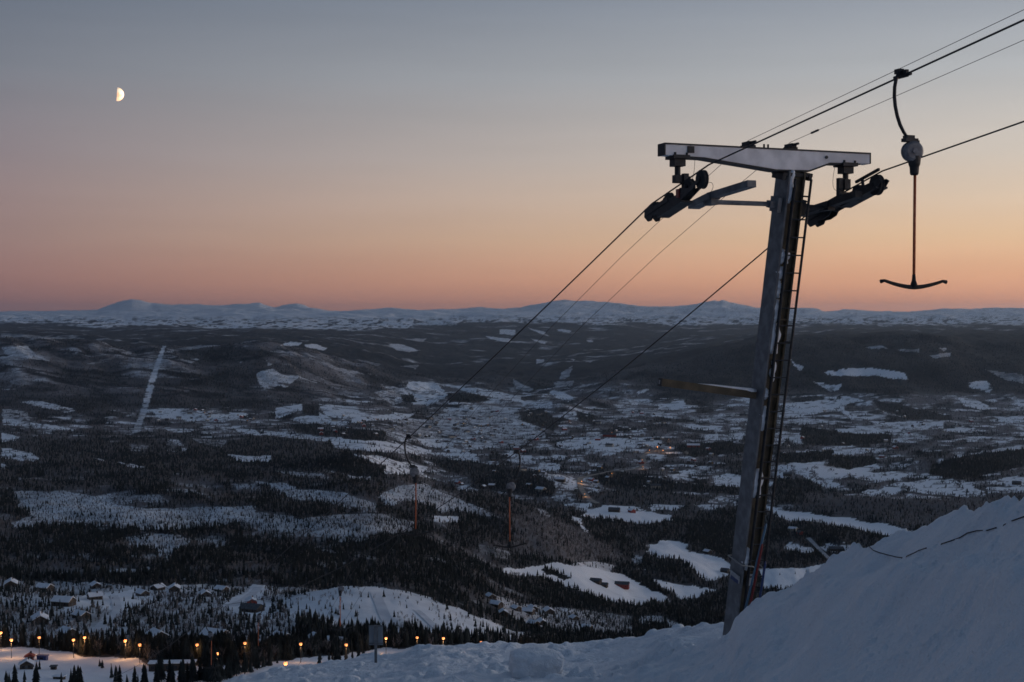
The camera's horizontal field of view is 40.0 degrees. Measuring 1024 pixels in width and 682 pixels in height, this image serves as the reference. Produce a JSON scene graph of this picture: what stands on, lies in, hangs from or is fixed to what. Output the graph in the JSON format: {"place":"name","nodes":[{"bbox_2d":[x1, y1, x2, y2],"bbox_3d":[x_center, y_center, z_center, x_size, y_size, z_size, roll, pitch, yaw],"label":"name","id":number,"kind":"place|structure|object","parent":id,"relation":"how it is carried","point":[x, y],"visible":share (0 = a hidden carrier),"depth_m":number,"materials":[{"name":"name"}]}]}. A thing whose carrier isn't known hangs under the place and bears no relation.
{"place":"outdoors","nodes":[
{"label":"outdoors","id":0,"kind":"place"},
{"bbox_2d":[92,595,121,634],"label":"village road","id":1,"kind":"structure","parent":0,"point":[117,607],"depth_m":894.77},
{"bbox_2d":[117,87,123,100],"bbox_3d":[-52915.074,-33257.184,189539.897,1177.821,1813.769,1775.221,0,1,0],"label":"moon","id":2,"kind":"object","parent":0,"point":[120,94],"visible":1,"depth_m":189024.97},
{"bbox_2d":[228,587,261,605],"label":"village road","id":3,"kind":"structure","parent":0,"point":[254,591],"depth_m":1030.25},
{"bbox_2d":[0,299,1023,681],"bbox_3d":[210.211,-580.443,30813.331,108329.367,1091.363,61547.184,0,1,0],"label":"valley terrain","id":4,"kind":"structure","parent":0,"point":[464,345],"depth_m":5663.27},
{"bbox_2d":[3,628,9,646],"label":"spruce tree","id":5,"kind":"object","parent":4,"relation":"on","point":[7,642],"visible":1,"depth_m":711.25,"materials":[{"name":"green plant"}]},
{"bbox_2d":[3,577,17,587],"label":"cabin","id":6,"kind":"object","parent":4,"relation":"on","point":[12,581],"visible":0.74,"depth_m":1076.53,"materials":[{"name":"brown wood"}]},
{"bbox_2d":[11,664,18,681],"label":"spruce tree","id":7,"kind":"object","parent":4,"relation":"on","point":[14,676],"visible":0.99,"depth_m":571.32,"materials":[{"name":"green plant"}]},
{"bbox_2d":[18,656,34,668],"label":"kiosk","id":8,"kind":"object","parent":4,"relation":"on","point":[27,663],"visible":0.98,"depth_m":625.48,"materials":[{"name":"brown wood"}]},
{"bbox_2d":[24,651,35,659],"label":"hut","id":9,"kind":"object","parent":4,"relation":"on","point":[30,654],"visible":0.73,"depth_m":657.22,"materials":[{"name":"red wood"}]},
{"bbox_2d":[33,661,39,681],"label":"spruce tree","id":10,"kind":"object","parent":4,"relation":"on","point":[36,677],"visible":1,"depth_m":562.73,"materials":[{"name":"green plant"}]},
{"bbox_2d":[34,627,39,646],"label":"spruce tree","id":11,"kind":"object","parent":4,"relation":"on","point":[37,633],"visible":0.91,"depth_m":715.10,"materials":[{"name":"green plant"}]},
{"bbox_2d":[30,611,48,624],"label":"cabin","id":12,"kind":"object","parent":4,"relation":"on","point":[41,615],"visible":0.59,"depth_m":823.88,"materials":[{"name":"brown wood"}]},
{"bbox_2d":[36,654,48,659],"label":"container","id":13,"kind":"object","parent":4,"relation":"on","point":[42,656],"visible":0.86,"depth_m":660.15,"materials":[{"name":"blue"}]},
{"bbox_2d":[35,582,53,591],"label":"cabin","id":14,"kind":"object","parent":4,"relation":"on","point":[46,585],"visible":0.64,"depth_m":1075.06,"materials":[{"name":"brown wood"}]},
{"bbox_2d":[56,629,60,646],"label":"spruce tree","id":15,"kind":"object","parent":4,"relation":"on","point":[58,640],"visible":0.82,"depth_m":715.96,"materials":[{"name":"green plant"}]},
{"bbox_2d":[52,674,66,679],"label":"shelter","id":16,"kind":"object","parent":4,"relation":"on","point":[55,676],"visible":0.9,"depth_m":598.77,"materials":[{"name":"brown wood"}]},
{"bbox_2d":[50,594,76,606],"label":"cabin","id":17,"kind":"object","parent":4,"relation":"on","point":[67,601],"visible":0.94,"depth_m":924.14,"materials":[{"name":"brown wood"}]},
{"bbox_2d":[57,625,75,634],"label":"cabin","id":18,"kind":"object","parent":4,"relation":"on","point":[64,628],"visible":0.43,"depth_m":770.85,"materials":[{"name":"brown wood"}]},
{"bbox_2d":[65,629,72,650],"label":"spruce tree","id":19,"kind":"object","parent":4,"relation":"on","point":[69,645],"visible":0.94,"depth_m":703.55,"materials":[{"name":"green plant"}]},
{"bbox_2d":[71,665,75,681],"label":"spruce tree","id":20,"kind":"object","parent":4,"relation":"on","point":[73,675],"visible":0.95,"depth_m":566.93,"materials":[{"name":"green plant"}]},
{"bbox_2d":[74,666,81,681],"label":"spruce tree","id":21,"kind":"object","parent":4,"relation":"on","point":[77,677],"visible":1,"depth_m":562.67,"materials":[{"name":"green plant"}]},
{"bbox_2d":[71,608,90,618],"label":"cabin","id":22,"kind":"object","parent":4,"relation":"on","point":[82,613],"visible":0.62,"depth_m":855.86,"materials":[{"name":"brown wood"}]},
{"bbox_2d":[83,636,89,654],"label":"spruce tree","id":23,"kind":"object","parent":4,"relation":"on","point":[86,650],"visible":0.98,"depth_m":680.47,"materials":[{"name":"green plant"}]},
{"bbox_2d":[89,636,95,655],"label":"spruce tree","id":24,"kind":"object","parent":4,"relation":"on","point":[92,649],"visible":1,"depth_m":677.64,"materials":[{"name":"green plant"}]},
{"bbox_2d":[86,591,103,599],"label":"cabin","id":25,"kind":"object","parent":4,"relation":"on","point":[97,595],"visible":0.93,"depth_m":976.11,"materials":[{"name":"brown wood"}]},
{"bbox_2d":[89,580,101,588],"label":"cabin","id":26,"kind":"object","parent":4,"relation":"on","point":[93,584],"visible":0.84,"depth_m":1099.10,"materials":[{"name":"brown wood"}]},
{"bbox_2d":[100,634,104,652],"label":"spruce tree","id":27,"kind":"object","parent":4,"relation":"on","point":[103,643],"visible":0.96,"depth_m":688.46,"materials":[{"name":"green plant"}]},
{"bbox_2d":[111,634,116,654],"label":"spruce tree","id":28,"kind":"object","parent":4,"relation":"on","point":[113,644],"visible":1,"depth_m":678.80,"materials":[{"name":"green plant"}]},
{"bbox_2d":[116,665,122,681],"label":"spruce tree","id":29,"kind":"object","parent":4,"relation":"on","point":[119,678],"visible":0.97,"depth_m":578.05,"materials":[{"name":"green plant"}]},
{"bbox_2d":[127,638,132,656],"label":"spruce tree","id":30,"kind":"object","parent":4,"relation":"on","point":[130,652],"visible":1,"depth_m":666.41,"materials":[{"name":"green plant"}]},
{"bbox_2d":[132,666,137,681],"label":"spruce tree","id":31,"kind":"object","parent":4,"relation":"on","point":[134,678],"visible":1,"depth_m":569.22,"materials":[{"name":"green plant"}]},
{"bbox_2d":[133,636,137,656],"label":"spruce tree","id":32,"kind":"object","parent":4,"relation":"on","point":[135,646],"visible":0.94,"depth_m":665.02,"materials":[{"name":"green plant"}]},
{"bbox_2d":[135,637,142,657],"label":"spruce tree","id":33,"kind":"object","parent":4,"relation":"on","point":[137,650],"visible":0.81,"depth_m":663.31,"materials":[{"name":"green plant"}]},
{"bbox_2d":[135,588,149,595],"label":"cabin","id":34,"kind":"object","parent":4,"relation":"on","point":[140,592],"visible":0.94,"depth_m":1036.12,"materials":[{"name":"brown wood"}]},
{"bbox_2d":[140,663,146,681],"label":"spruce tree","id":35,"kind":"object","parent":4,"relation":"on","point":[143,677],"visible":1,"depth_m":575.82,"materials":[{"name":"green plant"}]},
{"bbox_2d":[153,662,159,681],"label":"spruce tree","id":36,"kind":"object","parent":4,"relation":"on","point":[156,673],"visible":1,"depth_m":584.71,"materials":[{"name":"green plant"}]},
{"bbox_2d":[145,627,168,637],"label":"cabin","id":37,"kind":"object","parent":4,"relation":"on","point":[154,630],"visible":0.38,"depth_m":764.13,"materials":[{"name":"brown wood"}]},
{"bbox_2d":[149,583,165,589],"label":"cabin","id":38,"kind":"object","parent":4,"relation":"on","point":[159,586],"visible":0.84,"depth_m":1082.57,"materials":[{"name":"brown wood"}]},
{"bbox_2d":[158,655,165,681],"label":"spruce tree","id":39,"kind":"object","parent":4,"relation":"on","point":[162,673],"visible":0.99,"depth_m":589.04,"materials":[{"name":"green plant"}]},
{"bbox_2d":[166,658,171,681],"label":"spruce tree","id":40,"kind":"object","parent":4,"relation":"on","point":[168,672],"visible":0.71,"depth_m":580.13,"materials":[{"name":"green plant"}]},
{"bbox_2d":[148,659,196,671],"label":"lodge","id":41,"kind":"structure","parent":4,"relation":"on","point":[152,663],"depth_m":625.14,"materials":[{"name":"brown wood"}]},
{"bbox_2d":[170,663,175,681],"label":"spruce tree","id":42,"kind":"object","parent":4,"relation":"on","point":[172,675],"visible":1,"depth_m":573.60,"materials":[{"name":"green plant"}]},
{"bbox_2d":[168,582,180,591],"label":"cabin","id":43,"kind":"object","parent":4,"relation":"on","point":[174,586],"visible":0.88,"depth_m":1068.73,"materials":[{"name":"brown wood"}]},
{"bbox_2d":[174,643,180,659],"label":"spruce tree","id":44,"kind":"object","parent":4,"relation":"on","point":[177,654],"visible":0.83,"depth_m":641.27,"materials":[{"name":"green plant"}]},
{"bbox_2d":[179,658,187,681],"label":"spruce tree","id":45,"kind":"object","parent":4,"relation":"on","point":[183,677],"visible":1,"depth_m":571.21,"materials":[{"name":"green plant"}]},
{"bbox_2d":[187,654,198,681],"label":"spruce tree","id":46,"kind":"object","parent":4,"relation":"on","point":[192,676],"visible":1,"depth_m":573.31,"materials":[{"name":"green plant"}]},
{"bbox_2d":[193,641,197,658],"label":"spruce tree","id":47,"kind":"object","parent":4,"relation":"on","point":[195,650],"visible":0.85,"depth_m":649.28,"materials":[{"name":"green plant"}]},
{"bbox_2d":[196,638,202,662],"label":"spruce tree","id":48,"kind":"object","parent":4,"relation":"on","point":[199,647],"visible":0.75,"depth_m":645.67,"materials":[{"name":"green plant"}]},
{"bbox_2d":[196,661,202,680],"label":"spruce tree","id":49,"kind":"object","parent":4,"relation":"on","point":[199,670],"visible":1,"depth_m":577.85,"materials":[{"name":"green plant"}]},
{"bbox_2d":[200,644,204,663],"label":"spruce tree","id":50,"kind":"object","parent":4,"relation":"on","point":[202,653],"visible":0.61,"depth_m":638.64,"materials":[{"name":"green plant"}]},
{"bbox_2d":[198,588,211,596],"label":"cabin","id":51,"kind":"object","parent":4,"relation":"on","point":[205,591],"visible":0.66,"depth_m":1018.71,"materials":[{"name":"brown wood"}]},
{"bbox_2d":[207,644,221,681],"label":"spruce tree","id":52,"kind":"object","parent":4,"relation":"on","point":[214,675],"visible":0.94,"depth_m":562.11,"materials":[{"name":"green plant"}]},
{"bbox_2d":[199,626,229,637],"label":"cabin","id":53,"kind":"object","parent":4,"relation":"on","point":[204,631],"visible":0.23,"depth_m":764.50,"materials":[{"name":"brown wood"}]},
{"bbox_2d":[213,584,229,591],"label":"cabin","id":54,"kind":"object","parent":4,"relation":"on","point":[220,587],"visible":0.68,"depth_m":1083.87,"materials":[{"name":"brown wood"}]},
{"bbox_2d":[219,655,225,679],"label":"spruce tree","id":55,"kind":"object","parent":4,"relation":"on","point":[222,670],"visible":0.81,"depth_m":573.43,"materials":[{"name":"green plant"}]},
{"bbox_2d":[224,657,229,679],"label":"spruce tree","id":56,"kind":"object","parent":4,"relation":"on","point":[227,669],"visible":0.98,"depth_m":577.89,"materials":[{"name":"green plant"}]},
{"bbox_2d":[232,649,241,675],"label":"spruce tree","id":57,"kind":"object","parent":4,"relation":"on","point":[237,669],"visible":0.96,"depth_m":591.23,"materials":[{"name":"green plant"}]},
{"bbox_2d":[238,638,243,658],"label":"spruce tree","id":58,"kind":"object","parent":4,"relation":"on","point":[241,645],"visible":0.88,"depth_m":657.90,"materials":[{"name":"green plant"}]},
{"bbox_2d":[241,651,248,673],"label":"spruce tree","id":59,"kind":"object","parent":4,"relation":"on","point":[244,667],"visible":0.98,"depth_m":600.46,"materials":[{"name":"green plant"}]},
{"bbox_2d":[245,635,250,660],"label":"spruce tree","id":60,"kind":"object","parent":4,"relation":"on","point":[247,644],"visible":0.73,"depth_m":649.98,"materials":[{"name":"green plant"}]},
{"bbox_2d":[244,595,257,603],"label":"cabin","id":61,"kind":"object","parent":4,"relation":"on","point":[250,598],"visible":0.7,"depth_m":953.17,"materials":[{"name":"wood"}]},
{"bbox_2d":[239,601,265,612],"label":"cabin","id":62,"kind":"object","parent":4,"relation":"on","point":[250,607],"visible":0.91,"depth_m":911.37,"materials":[{"name":"brown wood"}]},
{"bbox_2d":[254,650,260,669],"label":"spruce tree","id":63,"kind":"object","parent":4,"relation":"on","point":[257,663],"visible":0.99,"depth_m":612.22,"materials":[{"name":"green plant"}]},
{"bbox_2d":[262,635,266,658],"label":"spruce tree","id":64,"kind":"object","parent":4,"relation":"on","point":[265,642],"visible":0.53,"depth_m":656.91,"materials":[{"name":"green plant"}]},
{"bbox_2d":[265,635,273,658],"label":"spruce tree","id":65,"kind":"object","parent":4,"relation":"on","point":[268,648],"visible":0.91,"depth_m":650.20,"materials":[{"name":"green plant"}]},
{"bbox_2d":[281,636,290,660],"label":"spruce tree","id":66,"kind":"object","parent":4,"relation":"on","point":[286,654],"visible":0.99,"depth_m":654.52,"materials":[{"name":"green plant"}]},
{"bbox_2d":[292,635,296,655],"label":"spruce tree","id":67,"kind":"object","parent":4,"relation":"on","point":[293,646],"visible":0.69,"depth_m":679.21,"materials":[{"name":"green plant"}]},
{"bbox_2d":[333,640,341,659],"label":"spruce tree","id":68,"kind":"object","parent":4,"relation":"on","point":[337,653],"visible":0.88,"depth_m":640.90,"materials":[{"name":"green plant"}]},
{"bbox_2d":[354,632,362,650],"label":"spruce tree","id":69,"kind":"object","parent":4,"relation":"on","point":[359,641],"visible":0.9,"depth_m":736.71,"materials":[{"name":"green plant"}]},
{"bbox_2d":[370,592,398,628],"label":"ski trail","id":70,"kind":"object","parent":4,"relation":"on","point":[382,609],"visible":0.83,"depth_m":890.35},
{"bbox_2d":[413,609,439,629],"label":"ski trail","id":71,"kind":"object","parent":4,"relation":"on","point":[428,620],"visible":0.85,"depth_m":873.45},
{"bbox_2d":[486,592,495,599],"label":"cabin","id":72,"kind":"object","parent":4,"relation":"on","point":[489,595],"visible":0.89,"depth_m":1307.40,"materials":[{"name":"brown wood"}]},
{"bbox_2d":[489,599,502,608],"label":"cabin","id":73,"kind":"object","parent":4,"relation":"on","point":[497,603],"visible":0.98,"depth_m":1279.33,"materials":[{"name":"brown wood"}]},
{"bbox_2d":[498,608,507,616],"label":"cabin","id":74,"kind":"object","parent":4,"relation":"on","point":[501,610],"visible":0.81,"depth_m":1258.42,"materials":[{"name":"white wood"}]},
{"bbox_2d":[0,333,1023,681],"bbox_3d":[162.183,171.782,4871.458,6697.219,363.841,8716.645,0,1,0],"label":"spruce forest","id":75,"kind":"object","parent":4,"relation":"on","point":[386,575],"visible":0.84,"depth_m":1862.07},
{"bbox_2d":[0,335,1023,660],"bbox_3d":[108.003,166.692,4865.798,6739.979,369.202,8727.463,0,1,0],"label":"birch wood","id":76,"kind":"object","parent":4,"relation":"on","point":[460,585],"visible":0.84,"depth_m":2326.82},
{"bbox_2d":[510,604,521,611],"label":"cabin","id":77,"kind":"object","parent":4,"relation":"on","point":[516,607],"visible":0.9,"depth_m":1322.50,"materials":[{"name":"brown wood"}]},
{"bbox_2d":[522,606,534,614],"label":"cabin","id":78,"kind":"object","parent":4,"relation":"on","point":[529,610],"visible":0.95,"depth_m":1336.36,"materials":[{"name":"white wood"}]},
{"bbox_2d":[543,606,554,614],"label":"cabin","id":79,"kind":"object","parent":4,"relation":"on","point":[549,609],"visible":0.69,"depth_m":1411.54,"materials":[{"name":"white wood"}]},
{"bbox_2d":[554,477,565,481],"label":"farm building","id":80,"kind":"structure","parent":4,"relation":"on","point":[560,479],"depth_m":3262.54,"materials":[{"name":"white wood"}]},
{"bbox_2d":[568,614,579,619],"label":"cabin","id":81,"kind":"object","parent":4,"relation":"on","point":[573,616],"visible":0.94,"depth_m":1394.46,"materials":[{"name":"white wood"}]},
{"bbox_2d":[589,577,601,584],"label":"farm building","id":82,"kind":"structure","parent":4,"relation":"on","point":[598,581],"depth_m":1839.68,"materials":[{"name":"grey wood"}]},
{"bbox_2d":[602,433,615,436],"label":"farm building","id":83,"kind":"structure","parent":4,"relation":"on","point":[609,434],"depth_m":4785.71,"materials":[{"name":"grey wood"}]},
{"bbox_2d":[608,507,619,512],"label":"farm building","id":84,"kind":"structure","parent":4,"relation":"on","point":[613,509],"depth_m":2806.74,"materials":[{"name":"grey wood"}]},
{"bbox_2d":[614,581,629,589],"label":"farm building","id":85,"kind":"structure","parent":4,"relation":"on","point":[623,584],"depth_m":1921.74,"materials":[{"name":"wood"}]},
{"bbox_2d":[223,495,1023,681],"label":"piste","id":86,"kind":"structure","parent":4,"relation":"on","point":[937,611],"depth_m":12.70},
{"bbox_2d":[369,625,382,662],"bbox_3d":[-3.328,7.561,34.380,0.350,1.240,0.058,0,1,0],"label":"piste sign","id":87,"kind":"object","parent":86,"relation":"on","point":[372,634],"visible":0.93,"depth_m":34.38,"materials":[{"name":"metal"}]},
{"bbox_2d":[508,646,564,678],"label":"snow block","id":88,"kind":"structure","parent":86,"relation":"on","point":[539,662],"depth_m":25.37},
{"bbox_2d":[744,524,766,608],"bbox_3d":[4.310,4.236,25.168,0.510,1.967,0.041,0,1,25],"label":"slalom pole","id":89,"kind":"object","parent":86,"relation":"on","point":[754,571],"visible":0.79,"depth_m":25.13,"materials":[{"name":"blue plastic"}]},
{"bbox_2d":[749,544,762,604],"bbox_3d":[4.316,4.444,25.179,0.387,1.670,0.044,1,1,37],"label":"slalom pole","id":90,"kind":"object","parent":86,"relation":"on","point":[756,573],"visible":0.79,"depth_m":25.12,"materials":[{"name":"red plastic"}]},
{"bbox_2d":[759,561,765,597],"bbox_3d":[4.437,4.587,25.195,0.043,1.327,0.319,-1,1,-34],"label":"slalom pole","id":91,"kind":"object","parent":86,"relation":"on","point":[762,580],"visible":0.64,"depth_m":25.11,"materials":[{"name":"blue plastic"}]},
{"bbox_2d":[644,129,888,634],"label":"lift tower","id":92,"kind":"structure","parent":86,"relation":"on","point":[789,166],"depth_m":24.54,"materials":[{"name":"metal"}]},
{"bbox_2d":[115,19,1023,676],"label":"haul rope","id":93,"kind":"object","parent":92,"relation":"attached to","point":[637,217],"visible":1,"depth_m":23.73,"materials":[{"name":"metal"}]},
{"bbox_2d":[201,615,220,668],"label":"tow bar","id":94,"kind":"object","parent":93,"relation":"hanging from","point":[210,634],"visible":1,"depth_m":72.73,"materials":[{"name":"metal"}]},
{"bbox_2d":[398,434,432,535],"bbox_3d":[-2.636,3.937,38.459,1.010,2.794,0.340,0,1,-21],"label":"tow bar","id":95,"kind":"object","parent":93,"relation":"hanging from","point":[414,471],"visible":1,"depth_m":38.39,"materials":[{"name":"metal"}]},
{"bbox_2d":[880,68,947,289],"bbox_3d":[5.117,-2.052,17.889,1.010,2.794,0.340,0,1,-21],"label":"tow bar","id":96,"kind":"object","parent":93,"relation":"hanging from","point":[912,151],"visible":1,"depth_m":17.82,"materials":[{"name":"metal"}]},
{"bbox_2d":[153,121,1023,604],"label":"haul rope","id":97,"kind":"object","parent":92,"relation":"attached to","point":[655,341],"visible":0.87,"depth_m":31.13,"materials":[{"name":"metal"}]},
{"bbox_2d":[249,598,267,648],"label":"tow bar","id":98,"kind":"object","parent":97,"relation":"hanging from","point":[259,617],"visible":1,"depth_m":76.08,"materials":[{"name":"metal"}]},
{"bbox_2d":[329,564,351,630],"bbox_3d":[-7.167,10.696,58.697,1.010,2.794,0.340,0,1,-21],"label":"tow bar","id":99,"kind":"object","parent":97,"relation":"hanging from","point":[340,588],"visible":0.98,"depth_m":58.69,"materials":[{"name":"metal"}]},
{"bbox_2d":[493,449,526,547],"bbox_3d":[-0.060,4.472,39.830,1.010,2.794,0.340,0,1,-21],"label":"tow bar","id":100,"kind":"object","parent":97,"relation":"hanging from","point":[510,486],"visible":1,"depth_m":39.81,"materials":[{"name":"metal"}]},
{"bbox_2d":[304,10,1022,653],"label":"signal wire","id":101,"kind":"object","parent":92,"relation":"attached to","point":[662,218],"visible":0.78,"depth_m":27.40,"materials":[{"name":"grey"}]},
{"bbox_2d":[320,40,1023,661],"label":"signal wire","id":102,"kind":"object","parent":92,"relation":"attached to","point":[676,238],"visible":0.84,"depth_m":28.23,"materials":[{"name":"grey"}]},
{"bbox_2d":[868,516,1023,558],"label":"cable","id":103,"kind":"object","parent":86,"relation":"on","point":[947,541],"visible":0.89,"depth_m":11.76,"materials":[{"name":"black rubber"}]},
{"bbox_2d":[687,443,699,446],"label":"farm building","id":104,"kind":"structure","parent":4,"relation":"on","point":[693,444],"depth_m":4403.29,"materials":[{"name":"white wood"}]},
{"bbox_2d":[828,546,843,550],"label":"farm building","id":105,"kind":"structure","parent":4,"relation":"on","point":[832,548],"depth_m":2447.81,"materials":[{"name":"grey wood"}]},
{"bbox_2d":[0,0,1023,311],"label":"sky","id":106,"kind":"structure","parent":0,"point":[330,155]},
{"bbox_2d":[577,449,669,503],"bbox_3d":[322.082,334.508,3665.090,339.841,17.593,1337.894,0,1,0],"label":"valley road","id":107,"kind":"structure","parent":0,"point":[582,490],"depth_m":3439.05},
{"bbox_2d":[807,537,828,558],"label":"valley road","id":108,"kind":"structure","parent":0,"point":[817,546],"depth_m":2476.94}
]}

